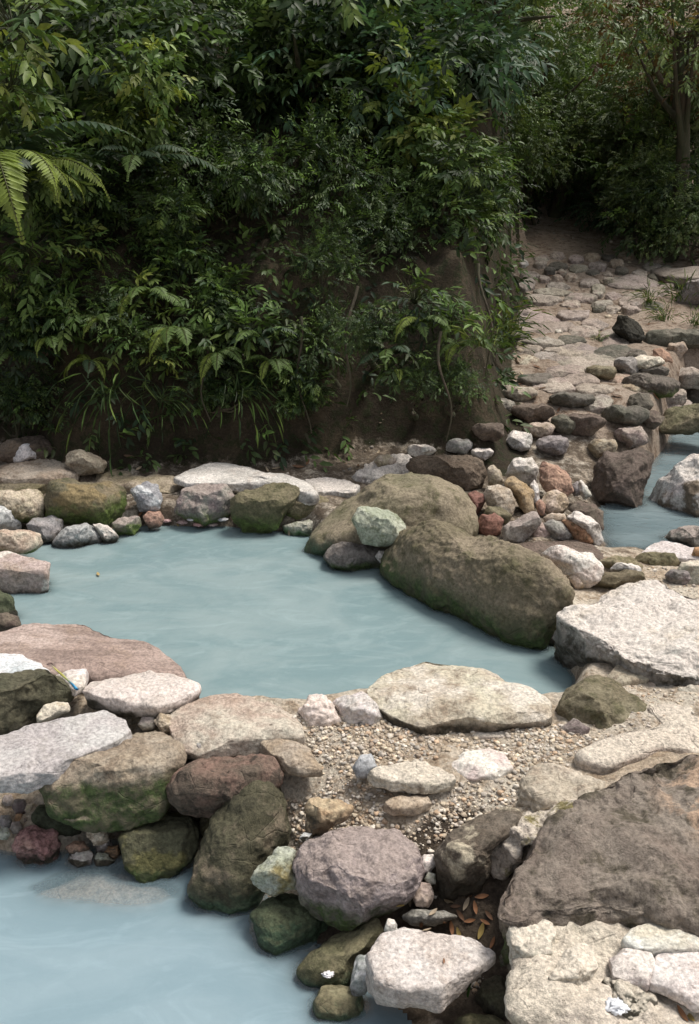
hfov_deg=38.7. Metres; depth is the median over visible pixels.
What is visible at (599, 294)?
path stone
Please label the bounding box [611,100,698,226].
shrub
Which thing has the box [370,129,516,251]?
shrub
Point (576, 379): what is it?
path stone
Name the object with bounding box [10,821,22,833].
pebble
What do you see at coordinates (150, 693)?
flat rock
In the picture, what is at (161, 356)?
leafy plant
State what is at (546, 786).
flat rock
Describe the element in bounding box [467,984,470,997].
fallen leaf
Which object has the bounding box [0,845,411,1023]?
pool water
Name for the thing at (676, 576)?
rock
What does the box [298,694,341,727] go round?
cobble
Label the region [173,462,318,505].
flat rock
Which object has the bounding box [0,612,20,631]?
cobble
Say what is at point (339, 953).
boulder
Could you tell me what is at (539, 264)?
path stone
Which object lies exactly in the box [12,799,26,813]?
pebble
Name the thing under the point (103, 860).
cobble
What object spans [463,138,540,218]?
shrub
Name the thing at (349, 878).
boulder
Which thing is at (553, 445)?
rock
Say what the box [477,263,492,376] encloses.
hanging root
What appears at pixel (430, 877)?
cobble
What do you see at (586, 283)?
path stone
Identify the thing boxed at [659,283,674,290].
path stone
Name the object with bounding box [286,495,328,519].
boulder
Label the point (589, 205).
shrub
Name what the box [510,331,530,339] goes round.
path stone
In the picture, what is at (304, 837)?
pebble
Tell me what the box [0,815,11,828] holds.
pebble
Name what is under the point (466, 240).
undergrowth
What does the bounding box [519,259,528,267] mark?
path stone
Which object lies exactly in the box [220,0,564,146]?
tree
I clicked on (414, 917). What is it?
cobble
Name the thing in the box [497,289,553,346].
grass tuft
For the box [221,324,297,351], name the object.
fern
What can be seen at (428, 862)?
cobble
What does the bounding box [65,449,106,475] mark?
boulder
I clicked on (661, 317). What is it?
grass tuft
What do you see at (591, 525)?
rock
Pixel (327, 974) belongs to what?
paper scrap
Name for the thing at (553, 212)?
tree
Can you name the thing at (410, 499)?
boulder
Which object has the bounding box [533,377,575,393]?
path stone
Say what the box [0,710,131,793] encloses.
flat rock
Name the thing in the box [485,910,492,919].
fallen leaf
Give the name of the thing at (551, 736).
gravel
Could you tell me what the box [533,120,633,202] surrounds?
shrub
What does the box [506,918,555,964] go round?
flat rock
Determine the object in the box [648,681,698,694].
flat rock
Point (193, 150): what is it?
shrub
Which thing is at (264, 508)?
boulder
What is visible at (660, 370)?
path stone
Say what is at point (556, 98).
shrub
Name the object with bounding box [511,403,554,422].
rock
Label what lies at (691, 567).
rock
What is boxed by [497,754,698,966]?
boulder
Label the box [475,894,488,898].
fallen leaf
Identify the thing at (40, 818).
boulder
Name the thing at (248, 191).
shrub
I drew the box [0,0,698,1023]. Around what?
ground
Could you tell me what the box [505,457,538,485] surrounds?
rock
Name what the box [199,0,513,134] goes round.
tree
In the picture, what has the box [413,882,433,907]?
cobble
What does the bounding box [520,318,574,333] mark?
path stone
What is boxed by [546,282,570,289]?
path stone
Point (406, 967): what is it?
flat rock
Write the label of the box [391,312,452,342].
fern
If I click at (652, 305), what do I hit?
path stone
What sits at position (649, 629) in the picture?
boulder
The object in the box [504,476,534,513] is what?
rock
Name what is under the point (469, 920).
fallen leaf
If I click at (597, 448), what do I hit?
rock
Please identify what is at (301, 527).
rock
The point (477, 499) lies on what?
cobble
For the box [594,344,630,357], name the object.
path stone
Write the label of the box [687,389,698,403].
boulder
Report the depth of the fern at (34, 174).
5.81 m
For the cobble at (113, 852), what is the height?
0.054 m
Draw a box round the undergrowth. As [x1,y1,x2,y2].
[0,0,698,476]
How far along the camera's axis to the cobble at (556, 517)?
5.83 m
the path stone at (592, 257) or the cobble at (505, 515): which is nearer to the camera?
the cobble at (505, 515)
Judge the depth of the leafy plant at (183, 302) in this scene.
6.54 m
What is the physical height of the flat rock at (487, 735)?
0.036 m
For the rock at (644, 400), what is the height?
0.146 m
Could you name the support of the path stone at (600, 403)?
on the ground
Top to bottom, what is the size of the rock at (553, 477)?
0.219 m
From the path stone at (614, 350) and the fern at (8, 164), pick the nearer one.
the fern at (8, 164)
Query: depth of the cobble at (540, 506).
6.00 m
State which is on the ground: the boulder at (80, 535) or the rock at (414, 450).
the rock at (414, 450)
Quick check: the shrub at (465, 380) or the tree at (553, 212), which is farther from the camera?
the tree at (553, 212)
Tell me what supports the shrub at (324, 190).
on the ground
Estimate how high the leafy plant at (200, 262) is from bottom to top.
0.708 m
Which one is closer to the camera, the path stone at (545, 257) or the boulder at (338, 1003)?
the boulder at (338, 1003)
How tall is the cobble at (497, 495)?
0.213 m
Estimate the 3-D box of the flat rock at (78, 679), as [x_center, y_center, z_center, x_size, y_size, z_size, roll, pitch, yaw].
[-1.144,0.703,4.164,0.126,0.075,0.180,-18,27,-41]
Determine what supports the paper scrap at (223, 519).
on the boulder at (204, 504)
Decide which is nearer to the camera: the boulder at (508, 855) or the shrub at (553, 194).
the boulder at (508, 855)
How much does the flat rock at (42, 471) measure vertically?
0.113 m
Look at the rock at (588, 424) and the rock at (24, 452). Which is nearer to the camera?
the rock at (24, 452)
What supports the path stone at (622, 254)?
on the ground
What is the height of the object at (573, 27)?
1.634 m
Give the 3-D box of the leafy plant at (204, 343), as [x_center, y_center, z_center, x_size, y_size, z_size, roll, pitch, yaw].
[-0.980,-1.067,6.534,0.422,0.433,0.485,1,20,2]
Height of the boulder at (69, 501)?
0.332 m
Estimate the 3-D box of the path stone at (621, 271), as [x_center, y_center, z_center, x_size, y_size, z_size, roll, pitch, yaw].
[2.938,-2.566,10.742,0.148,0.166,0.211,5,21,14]
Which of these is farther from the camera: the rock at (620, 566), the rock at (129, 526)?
the rock at (129, 526)
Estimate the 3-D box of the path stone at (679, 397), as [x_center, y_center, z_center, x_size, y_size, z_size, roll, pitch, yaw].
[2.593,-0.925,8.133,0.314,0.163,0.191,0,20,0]
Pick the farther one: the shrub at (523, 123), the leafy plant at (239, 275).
the shrub at (523, 123)
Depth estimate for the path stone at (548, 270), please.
10.66 m
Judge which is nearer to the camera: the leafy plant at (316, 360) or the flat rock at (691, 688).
the flat rock at (691, 688)
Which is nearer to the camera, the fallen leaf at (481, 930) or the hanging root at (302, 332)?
the fallen leaf at (481, 930)
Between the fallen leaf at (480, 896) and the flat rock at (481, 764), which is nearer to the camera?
the fallen leaf at (480, 896)
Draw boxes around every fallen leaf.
[449,920,453,934]
[456,909,463,920]
[463,897,468,909]
[464,918,475,922]
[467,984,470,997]
[473,901,477,914]
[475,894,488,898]
[478,922,483,938]
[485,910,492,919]
[490,937,494,947]
[677,1005,687,1020]
[687,1013,694,1020]
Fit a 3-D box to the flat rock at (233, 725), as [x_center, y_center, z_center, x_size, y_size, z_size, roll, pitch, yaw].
[-0.457,0.848,3.922,0.524,0.152,0.376,-4,20,-10]
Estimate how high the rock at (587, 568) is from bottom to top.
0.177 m
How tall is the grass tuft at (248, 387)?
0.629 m
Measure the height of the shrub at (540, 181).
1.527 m
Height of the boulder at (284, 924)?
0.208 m
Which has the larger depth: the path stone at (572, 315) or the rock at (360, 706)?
the path stone at (572, 315)
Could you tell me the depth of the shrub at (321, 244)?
6.66 m
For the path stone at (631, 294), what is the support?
on the ground
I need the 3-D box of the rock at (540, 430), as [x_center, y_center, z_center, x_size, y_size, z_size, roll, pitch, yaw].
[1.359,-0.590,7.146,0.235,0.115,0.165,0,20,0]
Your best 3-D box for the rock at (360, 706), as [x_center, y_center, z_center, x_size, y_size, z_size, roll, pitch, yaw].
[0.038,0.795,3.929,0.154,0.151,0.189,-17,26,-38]
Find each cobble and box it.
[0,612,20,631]
[36,701,69,722]
[65,841,89,853]
[68,850,93,867]
[86,832,108,845]
[94,852,114,866]
[95,838,112,852]
[104,845,120,859]
[138,716,156,730]
[143,511,163,528]
[154,713,170,733]
[199,817,209,837]
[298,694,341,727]
[352,754,376,778]
[374,454,396,466]
[402,909,456,926]
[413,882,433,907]
[422,854,435,872]
[424,872,435,884]
[468,491,484,514]
[478,513,503,535]
[483,484,514,514]
[483,506,511,523]
[487,465,503,485]
[530,480,539,507]
[531,522,549,536]
[535,499,545,515]
[541,489,568,513]
[543,513,565,521]
[543,519,571,540]
[560,718,589,735]
[568,574,584,588]
[572,481,579,495]
[578,480,591,499]
[652,348,672,362]
[692,547,698,555]
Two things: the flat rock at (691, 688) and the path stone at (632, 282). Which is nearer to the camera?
the flat rock at (691, 688)
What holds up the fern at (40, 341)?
on the ground
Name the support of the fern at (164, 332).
on the ground
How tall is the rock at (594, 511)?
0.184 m
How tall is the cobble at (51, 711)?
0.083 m
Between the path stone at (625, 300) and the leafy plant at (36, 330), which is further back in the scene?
the path stone at (625, 300)
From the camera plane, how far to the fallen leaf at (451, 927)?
3.27 m
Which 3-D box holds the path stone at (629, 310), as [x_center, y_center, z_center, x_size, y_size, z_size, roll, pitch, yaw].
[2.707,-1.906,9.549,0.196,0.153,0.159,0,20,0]
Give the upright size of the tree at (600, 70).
2.257 m
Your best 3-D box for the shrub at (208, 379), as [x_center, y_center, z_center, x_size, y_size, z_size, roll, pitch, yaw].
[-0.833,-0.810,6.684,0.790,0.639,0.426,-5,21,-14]
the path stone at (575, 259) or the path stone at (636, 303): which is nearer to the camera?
the path stone at (636, 303)
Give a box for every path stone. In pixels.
[501,398,514,412]
[502,386,537,400]
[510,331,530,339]
[514,344,542,354]
[515,355,538,364]
[517,282,534,291]
[517,373,554,385]
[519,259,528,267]
[519,309,560,322]
[520,271,539,279]
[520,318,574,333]
[522,336,564,349]
[523,278,535,284]
[524,294,562,305]
[532,260,546,268]
[533,287,573,296]
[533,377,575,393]
[534,254,549,261]
[534,351,568,360]
[538,275,549,282]
[544,266,555,275]
[544,347,561,352]
[545,364,584,376]
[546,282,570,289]
[548,261,567,270]
[550,251,564,259]
[551,274,562,281]
[556,269,565,277]
[556,310,589,321]
[557,342,597,356]
[557,353,615,372]
[558,335,586,344]
[559,300,580,307]
[562,373,599,386]
[563,293,597,303]
[565,273,577,281]
[568,254,583,263]
[568,325,599,337]
[569,264,588,273]
[575,383,615,395]
[579,278,599,287]
[581,318,608,330]
[584,252,600,261]
[584,394,613,413]
[585,269,599,275]
[586,365,616,379]
[588,261,606,271]
[591,283,604,292]
[591,299,612,307]
[592,290,603,298]
[592,305,605,312]
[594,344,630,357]
[598,328,628,345]
[601,254,617,261]
[602,271,612,276]
[603,277,613,284]
[605,291,623,300]
[605,305,620,313]
[606,274,659,290]
[608,373,629,383]
[609,259,624,268]
[613,356,638,373]
[615,266,628,275]
[618,251,635,260]
[618,296,645,308]
[621,305,641,314]
[621,370,641,374]
[622,384,647,392]
[624,291,641,296]
[626,349,646,356]
[630,301,639,308]
[631,269,647,275]
[635,355,664,369]
[639,366,668,375]
[642,262,660,271]
[644,286,667,296]
[644,302,663,310]
[647,273,659,281]
[652,255,662,263]
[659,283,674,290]
[666,389,686,404]
[668,400,691,407]
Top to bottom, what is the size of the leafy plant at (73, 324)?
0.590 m
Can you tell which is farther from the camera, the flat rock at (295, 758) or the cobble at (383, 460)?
the cobble at (383, 460)
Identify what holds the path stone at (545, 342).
on the ground
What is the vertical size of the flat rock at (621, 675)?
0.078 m
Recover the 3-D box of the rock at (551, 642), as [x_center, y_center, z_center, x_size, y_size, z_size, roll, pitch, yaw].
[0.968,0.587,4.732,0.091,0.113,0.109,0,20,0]
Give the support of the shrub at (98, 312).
on the ground
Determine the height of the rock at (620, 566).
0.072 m
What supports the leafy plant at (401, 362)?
on the ground
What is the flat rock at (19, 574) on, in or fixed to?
on the pool water at (212, 610)
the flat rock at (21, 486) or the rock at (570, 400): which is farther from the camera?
the rock at (570, 400)
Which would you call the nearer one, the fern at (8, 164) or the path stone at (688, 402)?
the fern at (8, 164)
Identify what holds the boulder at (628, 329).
on the ground
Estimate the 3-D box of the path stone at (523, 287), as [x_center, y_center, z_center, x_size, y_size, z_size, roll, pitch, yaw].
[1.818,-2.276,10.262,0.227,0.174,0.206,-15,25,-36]
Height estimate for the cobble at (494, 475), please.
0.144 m
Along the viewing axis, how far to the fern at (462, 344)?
6.32 m
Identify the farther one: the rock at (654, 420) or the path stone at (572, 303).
the path stone at (572, 303)
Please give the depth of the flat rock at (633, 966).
2.77 m
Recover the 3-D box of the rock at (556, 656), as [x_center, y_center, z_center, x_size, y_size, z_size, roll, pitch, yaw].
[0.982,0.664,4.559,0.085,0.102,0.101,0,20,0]
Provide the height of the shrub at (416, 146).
1.170 m
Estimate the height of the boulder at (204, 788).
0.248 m
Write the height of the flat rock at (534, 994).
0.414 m
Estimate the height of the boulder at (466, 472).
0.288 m
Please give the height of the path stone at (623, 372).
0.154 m
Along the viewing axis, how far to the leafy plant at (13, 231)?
6.38 m
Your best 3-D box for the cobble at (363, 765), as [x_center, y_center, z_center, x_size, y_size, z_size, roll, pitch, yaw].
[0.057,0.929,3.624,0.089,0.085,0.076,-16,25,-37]
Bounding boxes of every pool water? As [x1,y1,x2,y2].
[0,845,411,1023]
[4,525,575,698]
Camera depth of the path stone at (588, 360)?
8.29 m
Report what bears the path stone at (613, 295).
on the ground
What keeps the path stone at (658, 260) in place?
on the ground
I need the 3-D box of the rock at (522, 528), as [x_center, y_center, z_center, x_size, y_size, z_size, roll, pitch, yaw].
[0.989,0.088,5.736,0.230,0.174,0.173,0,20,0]
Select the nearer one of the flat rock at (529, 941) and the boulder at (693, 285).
the flat rock at (529, 941)
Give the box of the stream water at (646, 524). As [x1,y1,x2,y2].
[599,432,698,549]
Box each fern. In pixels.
[0,120,142,244]
[0,156,110,218]
[0,340,64,368]
[23,335,93,357]
[64,354,119,383]
[74,309,138,338]
[77,144,232,185]
[106,282,197,326]
[130,323,224,361]
[180,342,255,383]
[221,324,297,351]
[242,354,295,382]
[356,345,421,369]
[369,368,415,389]
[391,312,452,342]
[425,337,494,370]
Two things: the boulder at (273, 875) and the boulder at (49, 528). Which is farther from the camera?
the boulder at (49, 528)
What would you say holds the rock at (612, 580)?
on the ground
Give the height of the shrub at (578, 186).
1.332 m
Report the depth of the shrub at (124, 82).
6.47 m
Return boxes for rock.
[0,458,79,484]
[0,483,46,494]
[0,551,50,593]
[0,623,186,684]
[0,653,49,672]
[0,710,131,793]
[11,825,61,866]
[13,443,40,461]
[47,873,161,900]
[56,669,88,696]
[82,670,200,717]
[93,523,118,542]
[95,469,183,493]
[112,516,141,535]
[168,693,304,759]
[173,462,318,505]
[259,738,322,776]
[282,519,312,536]
[304,797,353,836]
[305,477,359,497]
[332,691,382,724]
[350,954,366,996]
[351,453,411,484]
[352,506,405,546]
[365,927,495,1012]
[367,662,551,734]
[367,760,455,794]
[383,794,430,815]
[407,444,436,456]
[446,438,472,453]
[452,748,512,781]
[454,1013,505,1023]
[471,448,493,459]
[472,423,503,441]
[472,731,504,738]
[474,975,505,1018]
[501,511,541,542]
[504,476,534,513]
[504,920,698,1023]
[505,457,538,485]
[506,430,532,451]
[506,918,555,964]
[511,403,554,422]
[516,763,605,811]
[517,539,603,560]
[523,422,554,437]
[536,435,568,455]
[539,461,573,496]
[542,545,603,587]
[548,943,597,985]
[549,391,595,407]
[549,630,555,645]
[551,414,575,434]
[554,650,562,666]
[562,519,593,543]
[566,413,606,435]
[566,511,603,545]
[568,501,603,531]
[574,704,698,774]
[587,439,617,457]
[593,569,645,588]
[599,555,642,571]
[601,404,649,425]
[601,975,657,1019]
[607,665,648,685]
[608,948,655,991]
[610,562,641,571]
[614,426,647,447]
[621,923,698,957]
[628,392,653,409]
[635,552,679,566]
[642,541,698,561]
[643,410,664,429]
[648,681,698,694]
[649,952,698,1012]
[650,266,698,286]
[664,525,698,546]
[665,569,690,584]
[677,560,698,584]
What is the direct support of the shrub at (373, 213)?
on the ground
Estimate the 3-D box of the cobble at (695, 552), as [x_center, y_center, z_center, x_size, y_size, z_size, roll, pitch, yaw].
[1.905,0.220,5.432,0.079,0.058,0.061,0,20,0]
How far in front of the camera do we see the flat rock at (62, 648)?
4.42 m
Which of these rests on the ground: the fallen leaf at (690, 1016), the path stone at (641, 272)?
the path stone at (641, 272)
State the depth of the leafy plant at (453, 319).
6.32 m
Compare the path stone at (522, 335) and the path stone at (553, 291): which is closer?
the path stone at (522, 335)
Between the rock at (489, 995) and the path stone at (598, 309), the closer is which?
the rock at (489, 995)
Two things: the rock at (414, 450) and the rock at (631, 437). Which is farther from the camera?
the rock at (631, 437)
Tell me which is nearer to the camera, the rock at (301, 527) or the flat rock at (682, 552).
the flat rock at (682, 552)
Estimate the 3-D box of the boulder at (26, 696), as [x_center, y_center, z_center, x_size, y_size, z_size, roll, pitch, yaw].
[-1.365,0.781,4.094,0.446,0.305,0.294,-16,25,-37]
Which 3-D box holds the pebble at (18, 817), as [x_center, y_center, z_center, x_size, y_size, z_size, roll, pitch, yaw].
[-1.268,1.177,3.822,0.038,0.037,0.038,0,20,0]
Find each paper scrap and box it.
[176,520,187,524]
[218,517,227,520]
[321,970,333,978]
[605,997,630,1015]
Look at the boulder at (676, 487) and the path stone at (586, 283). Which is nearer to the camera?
the boulder at (676, 487)
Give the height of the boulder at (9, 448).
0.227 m
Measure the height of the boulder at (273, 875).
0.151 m
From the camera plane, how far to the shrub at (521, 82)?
8.26 m
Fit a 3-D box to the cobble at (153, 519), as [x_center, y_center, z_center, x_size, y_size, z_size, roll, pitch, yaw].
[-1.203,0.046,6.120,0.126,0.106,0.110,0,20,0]
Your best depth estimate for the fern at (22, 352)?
6.43 m
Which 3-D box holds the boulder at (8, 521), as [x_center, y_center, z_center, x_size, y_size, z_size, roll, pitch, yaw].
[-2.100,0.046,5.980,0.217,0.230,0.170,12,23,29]
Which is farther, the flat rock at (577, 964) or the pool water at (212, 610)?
the pool water at (212, 610)
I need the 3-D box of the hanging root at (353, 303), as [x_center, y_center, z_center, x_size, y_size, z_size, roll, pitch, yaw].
[0.008,-1.054,6.347,0.061,0.747,0.190,6,21,16]
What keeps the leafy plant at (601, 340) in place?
on the ground
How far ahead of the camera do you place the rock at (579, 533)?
5.68 m
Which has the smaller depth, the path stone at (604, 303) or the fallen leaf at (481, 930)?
the fallen leaf at (481, 930)
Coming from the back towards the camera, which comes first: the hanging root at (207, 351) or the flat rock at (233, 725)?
the hanging root at (207, 351)
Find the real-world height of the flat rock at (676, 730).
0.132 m
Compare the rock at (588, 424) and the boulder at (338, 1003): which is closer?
the boulder at (338, 1003)
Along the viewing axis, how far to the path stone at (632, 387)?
7.75 m
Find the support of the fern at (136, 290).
on the ground
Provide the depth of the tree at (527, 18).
9.45 m
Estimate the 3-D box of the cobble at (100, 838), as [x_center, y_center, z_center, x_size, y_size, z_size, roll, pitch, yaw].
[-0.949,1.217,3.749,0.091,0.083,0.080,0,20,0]
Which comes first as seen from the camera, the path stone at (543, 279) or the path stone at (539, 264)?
the path stone at (543, 279)
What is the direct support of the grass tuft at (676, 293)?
on the ground
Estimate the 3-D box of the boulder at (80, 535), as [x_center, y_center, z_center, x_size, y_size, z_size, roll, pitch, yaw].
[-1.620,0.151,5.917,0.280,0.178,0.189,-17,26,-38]
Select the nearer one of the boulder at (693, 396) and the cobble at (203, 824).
the cobble at (203, 824)
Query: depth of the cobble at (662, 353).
8.37 m
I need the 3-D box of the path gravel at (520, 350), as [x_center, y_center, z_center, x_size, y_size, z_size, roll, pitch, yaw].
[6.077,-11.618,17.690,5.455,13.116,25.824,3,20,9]
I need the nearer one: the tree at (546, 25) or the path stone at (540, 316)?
the path stone at (540, 316)
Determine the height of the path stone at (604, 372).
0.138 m
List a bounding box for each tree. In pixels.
[0,0,235,194]
[1,0,253,56]
[2,0,346,157]
[174,0,438,158]
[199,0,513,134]
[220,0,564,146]
[384,0,636,79]
[514,0,624,220]
[516,61,647,217]
[534,31,669,205]
[549,46,697,216]
[560,35,698,235]
[564,0,698,262]
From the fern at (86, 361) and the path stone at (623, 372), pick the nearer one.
the fern at (86, 361)
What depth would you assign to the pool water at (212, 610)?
5.00 m
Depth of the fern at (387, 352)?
6.24 m
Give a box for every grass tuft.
[45,359,160,475]
[121,376,208,442]
[204,363,298,445]
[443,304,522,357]
[495,311,537,352]
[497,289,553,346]
[622,277,670,306]
[642,296,685,322]
[658,267,695,302]
[680,302,698,327]
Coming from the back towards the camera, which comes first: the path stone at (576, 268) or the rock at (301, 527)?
the path stone at (576, 268)
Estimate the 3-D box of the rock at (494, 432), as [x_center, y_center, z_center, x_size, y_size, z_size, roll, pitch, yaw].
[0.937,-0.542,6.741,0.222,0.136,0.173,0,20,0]
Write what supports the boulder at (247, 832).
on the ground
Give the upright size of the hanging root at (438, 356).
0.670 m
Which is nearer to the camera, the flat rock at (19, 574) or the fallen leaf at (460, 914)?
the fallen leaf at (460, 914)
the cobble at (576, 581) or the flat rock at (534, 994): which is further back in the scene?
the cobble at (576, 581)
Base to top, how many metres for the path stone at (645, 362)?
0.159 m
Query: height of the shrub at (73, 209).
0.908 m
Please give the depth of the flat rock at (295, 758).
3.69 m
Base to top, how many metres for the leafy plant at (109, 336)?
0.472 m
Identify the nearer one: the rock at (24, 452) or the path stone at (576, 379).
the rock at (24, 452)
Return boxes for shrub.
[0,72,124,229]
[0,245,97,374]
[0,356,73,437]
[14,128,142,244]
[31,260,158,360]
[76,10,198,174]
[90,72,347,233]
[100,182,227,282]
[167,348,283,417]
[183,112,306,220]
[183,268,260,344]
[239,81,396,241]
[270,358,336,442]
[273,215,377,334]
[293,283,376,390]
[306,163,460,279]
[323,18,499,183]
[330,297,421,372]
[369,343,468,420]
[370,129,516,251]
[418,11,549,125]
[426,347,495,417]
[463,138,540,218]
[505,85,585,189]
[516,113,570,224]
[520,148,608,223]
[528,0,589,12]
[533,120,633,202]
[534,70,581,136]
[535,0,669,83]
[544,127,628,218]
[553,183,697,235]
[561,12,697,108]
[590,140,697,255]
[594,153,698,259]
[597,30,698,171]
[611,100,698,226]
[624,179,698,265]
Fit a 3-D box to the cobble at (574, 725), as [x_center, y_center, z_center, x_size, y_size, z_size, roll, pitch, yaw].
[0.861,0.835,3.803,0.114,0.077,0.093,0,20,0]
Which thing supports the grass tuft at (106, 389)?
on the ground
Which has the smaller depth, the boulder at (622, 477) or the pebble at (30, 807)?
the pebble at (30, 807)
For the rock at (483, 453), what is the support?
on the ground
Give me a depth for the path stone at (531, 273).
10.56 m
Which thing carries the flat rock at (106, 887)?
on the ground
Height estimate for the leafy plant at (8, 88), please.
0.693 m
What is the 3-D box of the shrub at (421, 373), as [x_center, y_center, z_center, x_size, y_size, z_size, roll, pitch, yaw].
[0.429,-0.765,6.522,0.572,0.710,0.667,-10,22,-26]
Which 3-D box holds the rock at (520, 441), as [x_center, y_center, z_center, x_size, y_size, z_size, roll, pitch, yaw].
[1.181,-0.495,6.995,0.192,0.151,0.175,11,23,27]
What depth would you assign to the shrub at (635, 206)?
10.92 m
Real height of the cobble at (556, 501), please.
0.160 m
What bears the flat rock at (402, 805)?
on the ground
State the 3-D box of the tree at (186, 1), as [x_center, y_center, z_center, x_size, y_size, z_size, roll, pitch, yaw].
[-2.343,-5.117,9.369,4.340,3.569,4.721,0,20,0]
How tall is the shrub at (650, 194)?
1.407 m
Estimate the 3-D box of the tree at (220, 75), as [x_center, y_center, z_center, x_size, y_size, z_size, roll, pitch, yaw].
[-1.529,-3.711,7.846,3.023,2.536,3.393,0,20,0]
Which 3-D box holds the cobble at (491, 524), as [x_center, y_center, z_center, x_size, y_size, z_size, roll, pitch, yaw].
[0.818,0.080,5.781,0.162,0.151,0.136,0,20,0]
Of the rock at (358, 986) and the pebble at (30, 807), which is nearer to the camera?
the rock at (358, 986)
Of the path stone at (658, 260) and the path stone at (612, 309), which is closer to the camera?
the path stone at (612, 309)
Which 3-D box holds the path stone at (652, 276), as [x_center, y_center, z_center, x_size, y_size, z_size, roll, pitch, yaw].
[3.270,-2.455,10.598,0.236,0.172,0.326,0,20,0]
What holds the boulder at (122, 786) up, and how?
on the ground
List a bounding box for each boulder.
[0,435,51,462]
[0,489,45,522]
[0,505,21,529]
[0,529,42,553]
[0,590,17,615]
[0,668,73,734]
[26,515,63,542]
[31,804,81,836]
[38,731,186,832]
[44,477,126,526]
[52,523,102,547]
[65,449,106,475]
[118,811,199,885]
[130,481,162,511]
[166,753,283,818]
[174,483,234,526]
[187,780,291,916]
[229,482,299,533]
[250,846,295,896]
[250,893,327,957]
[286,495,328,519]
[292,826,425,930]
[296,918,383,987]
[304,472,478,563]
[312,985,365,1022]
[323,541,384,571]
[379,519,574,650]
[406,454,486,490]
[433,806,521,901]
[490,799,574,880]
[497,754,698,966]
[553,580,698,686]
[555,674,646,728]
[591,447,653,507]
[612,315,644,342]
[621,373,680,398]
[643,328,698,348]
[647,453,698,516]
[659,403,698,434]
[666,341,687,358]
[677,279,698,304]
[679,366,698,389]
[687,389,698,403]
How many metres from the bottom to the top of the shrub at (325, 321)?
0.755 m
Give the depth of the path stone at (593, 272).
10.66 m
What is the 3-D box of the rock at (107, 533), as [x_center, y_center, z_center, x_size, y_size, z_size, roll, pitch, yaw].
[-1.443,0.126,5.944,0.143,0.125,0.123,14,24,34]
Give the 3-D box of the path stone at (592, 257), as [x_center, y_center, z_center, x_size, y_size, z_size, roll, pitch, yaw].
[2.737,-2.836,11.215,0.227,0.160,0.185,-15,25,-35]
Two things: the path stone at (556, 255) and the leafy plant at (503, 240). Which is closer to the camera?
the leafy plant at (503, 240)
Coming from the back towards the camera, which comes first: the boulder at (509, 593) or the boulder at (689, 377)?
the boulder at (689, 377)
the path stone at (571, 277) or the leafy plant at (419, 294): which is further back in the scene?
the path stone at (571, 277)
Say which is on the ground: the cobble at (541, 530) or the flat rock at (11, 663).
the cobble at (541, 530)
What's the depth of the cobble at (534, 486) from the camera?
6.05 m
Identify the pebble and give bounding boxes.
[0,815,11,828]
[0,827,10,839]
[2,795,13,805]
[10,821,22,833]
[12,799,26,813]
[14,813,22,821]
[24,803,34,812]
[299,832,312,842]
[375,550,383,562]
[384,918,397,931]
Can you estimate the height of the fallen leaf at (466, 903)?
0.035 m
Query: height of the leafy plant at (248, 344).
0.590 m
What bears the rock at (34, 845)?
on the ground
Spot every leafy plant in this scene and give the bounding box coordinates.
[0,0,109,112]
[0,43,72,139]
[0,213,84,322]
[0,286,58,385]
[20,278,117,365]
[35,209,121,287]
[90,313,163,372]
[100,251,175,325]
[124,331,194,390]
[143,238,235,332]
[155,284,237,357]
[170,317,228,377]
[193,262,285,335]
[198,293,298,383]
[245,296,323,377]
[270,325,347,395]
[363,332,432,402]
[377,266,465,353]
[414,291,492,375]
[483,202,535,266]
[589,329,609,341]
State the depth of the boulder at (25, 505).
5.98 m
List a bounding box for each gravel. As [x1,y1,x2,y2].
[53,318,698,993]
[509,1,698,352]
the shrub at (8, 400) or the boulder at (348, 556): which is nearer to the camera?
the boulder at (348, 556)
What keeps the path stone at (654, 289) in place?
on the ground
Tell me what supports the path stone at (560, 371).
on the ground
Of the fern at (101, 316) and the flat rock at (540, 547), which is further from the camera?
the fern at (101, 316)
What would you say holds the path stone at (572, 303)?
on the ground
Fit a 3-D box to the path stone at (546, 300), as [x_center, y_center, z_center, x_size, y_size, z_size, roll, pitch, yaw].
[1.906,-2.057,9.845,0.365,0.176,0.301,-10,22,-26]
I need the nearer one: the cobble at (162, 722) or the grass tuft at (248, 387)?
the cobble at (162, 722)
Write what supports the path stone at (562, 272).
on the ground
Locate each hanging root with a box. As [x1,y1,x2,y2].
[200,334,210,421]
[296,316,311,432]
[344,286,358,406]
[436,331,452,440]
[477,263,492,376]
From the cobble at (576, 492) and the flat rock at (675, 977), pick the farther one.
the cobble at (576, 492)
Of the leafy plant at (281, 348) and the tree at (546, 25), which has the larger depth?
the tree at (546, 25)
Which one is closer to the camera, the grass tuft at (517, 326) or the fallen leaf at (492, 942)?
the fallen leaf at (492, 942)
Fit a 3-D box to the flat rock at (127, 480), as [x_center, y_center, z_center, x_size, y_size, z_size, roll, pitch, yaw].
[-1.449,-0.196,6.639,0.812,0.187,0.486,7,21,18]
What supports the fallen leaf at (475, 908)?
on the ground
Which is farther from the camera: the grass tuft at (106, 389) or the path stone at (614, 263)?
the path stone at (614, 263)
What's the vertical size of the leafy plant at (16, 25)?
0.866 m
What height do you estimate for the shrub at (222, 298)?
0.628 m
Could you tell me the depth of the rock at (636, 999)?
2.71 m
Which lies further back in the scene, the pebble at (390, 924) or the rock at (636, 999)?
the pebble at (390, 924)
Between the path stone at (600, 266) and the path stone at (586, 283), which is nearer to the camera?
the path stone at (586, 283)

